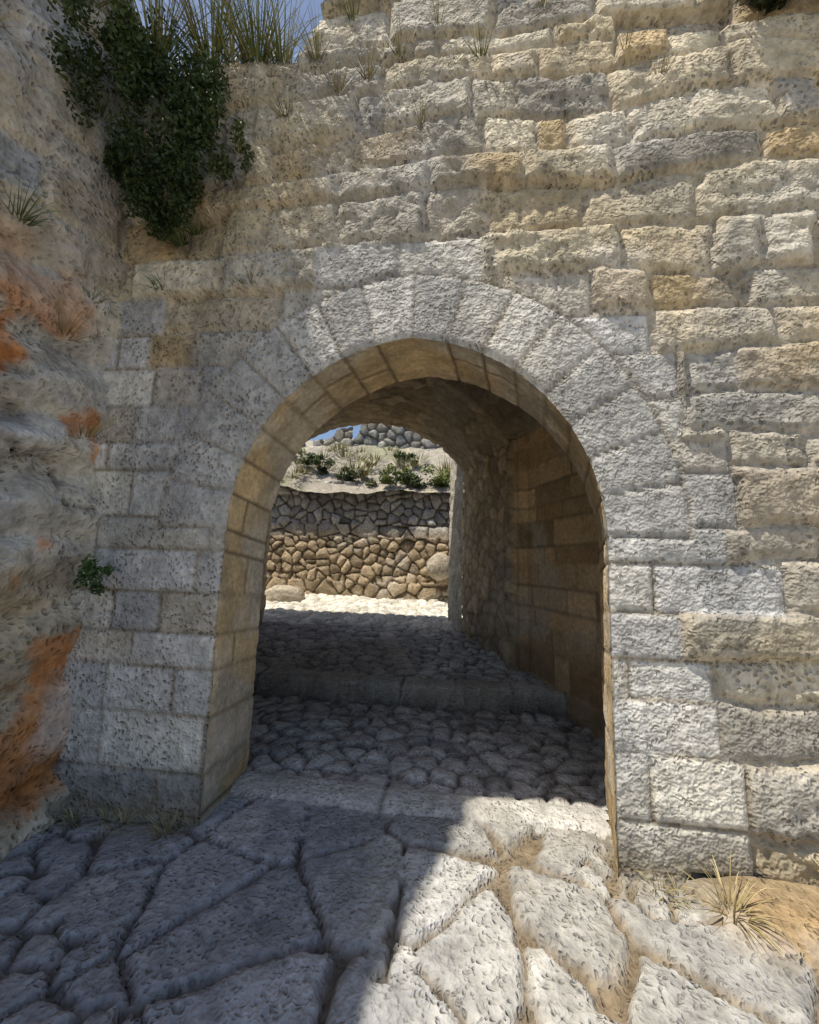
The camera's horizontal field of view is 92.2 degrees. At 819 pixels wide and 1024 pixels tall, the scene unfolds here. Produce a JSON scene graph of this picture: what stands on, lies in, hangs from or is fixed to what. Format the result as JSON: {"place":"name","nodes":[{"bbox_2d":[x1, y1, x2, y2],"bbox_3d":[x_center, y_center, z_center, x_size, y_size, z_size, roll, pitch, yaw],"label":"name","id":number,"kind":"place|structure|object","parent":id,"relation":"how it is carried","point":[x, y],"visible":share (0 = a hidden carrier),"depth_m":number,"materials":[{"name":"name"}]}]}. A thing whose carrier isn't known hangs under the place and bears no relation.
{"place":"outdoors","nodes":[
{"label":"outdoors","id":0,"kind":"place"},
{"bbox_2d":[138,0,360,440],"label":"sky","id":1,"kind":"structure","parent":0,"point":[315,4],"materials":[{"name":"blue"}]},
{"bbox_2d":[280,439,463,493],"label":"dirt slope","id":2,"kind":"structure","parent":0,"point":[305,484],"depth_m":10.33,"materials":[{"name":"beige soil"}]},
{"bbox_2d":[285,439,449,482],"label":"grass","id":3,"kind":"structure","parent":2,"relation":"on","point":[346,453],"depth_m":10.40,"materials":[{"name":"beige plant"}]},
{"bbox_2d":[303,423,440,450],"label":"ruin wall","id":4,"kind":"structure","parent":2,"relation":"on","point":[379,435],"depth_m":11.47,"materials":[{"name":"stone"}]},
{"bbox_2d":[295,449,450,491],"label":"shrubs","id":5,"kind":"object","parent":2,"relation":"on","point":[409,475],"visible":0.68,"depth_m":9.76,"materials":[{"name":"green plant"}]},
{"bbox_2d":[0,797,818,1023],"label":"stone pavement","id":6,"kind":"structure","parent":0,"point":[259,910],"depth_m":1.62,"materials":[{"name":"stone"}]},
{"bbox_2d":[0,0,818,967],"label":"grass tufts","id":7,"kind":"object","parent":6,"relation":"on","point":[254,46],"visible":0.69,"depth_m":2.67,"materials":[{"name":"beige plant"}]},
{"bbox_2d":[206,593,613,841],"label":"cobblestone passage floor","id":8,"kind":"structure","parent":0,"point":[391,708],"depth_m":3.60,"materials":[{"name":"stone"}]},
{"bbox_2d":[265,585,304,601],"bbox_3d":[-2.893,1.948,9.097,0.978,0.527,0.622,1,-7,7],"label":"boulder","id":9,"kind":"object","parent":8,"relation":"on","point":[284,593],"visible":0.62,"depth_m":8.85,"materials":[{"name":"stone"}]},
{"bbox_2d":[265,481,464,601],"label":"rubble wall","id":10,"kind":"structure","parent":8,"relation":"on","point":[389,544],"depth_m":9.61,"materials":[{"name":"stone"}]},
{"bbox_2d":[426,553,448,580],"bbox_3d":[0.710,1.252,9.011,0.639,0.630,0.470,1,-7,7],"label":"boulder","id":11,"kind":"object","parent":10,"relation":"attached to","point":[437,568],"visible":0.79,"depth_m":8.84,"materials":[{"name":"stone"}]},
{"bbox_2d":[54,0,818,889],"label":"gate wall","id":12,"kind":"structure","parent":0,"point":[590,232],"depth_m":2.38,"materials":[{"name":"grey stone"}]},
{"bbox_2d":[197,338,619,875],"bbox_3d":[0.061,0.451,2.505,2.401,3.037,0.520,1,-7,7],"label":"arch lining","id":13,"kind":"object","parent":12,"relation":"attached to","point":[302,414],"visible":0.96,"depth_m":2.59,"materials":[{"name":"beige stone"}]},
{"bbox_2d":[448,459,463,631],"bbox_3d":[0.860,0.693,7.330,0.042,3.570,0.780,3,-8,-12],"label":"door jamb","id":14,"kind":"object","parent":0,"point":[455,570],"depth_m":7.32,"materials":[{"name":"grey stone"}]},
{"label":"terrain","id":15,"kind":"structure","parent":0,"visible":0},
{"bbox_2d":[0,0,145,861],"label":"rock wall","id":16,"kind":"structure","parent":15,"relation":"on","point":[52,381],"depth_m":2.31,"materials":[{"name":"stone"}]},
{"bbox_2d":[63,0,259,593],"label":"wall shrubs","id":17,"kind":"object","parent":16,"relation":"attached to","point":[150,113],"visible":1,"depth_m":2.48,"materials":[{"name":"green plant"}]}
]}

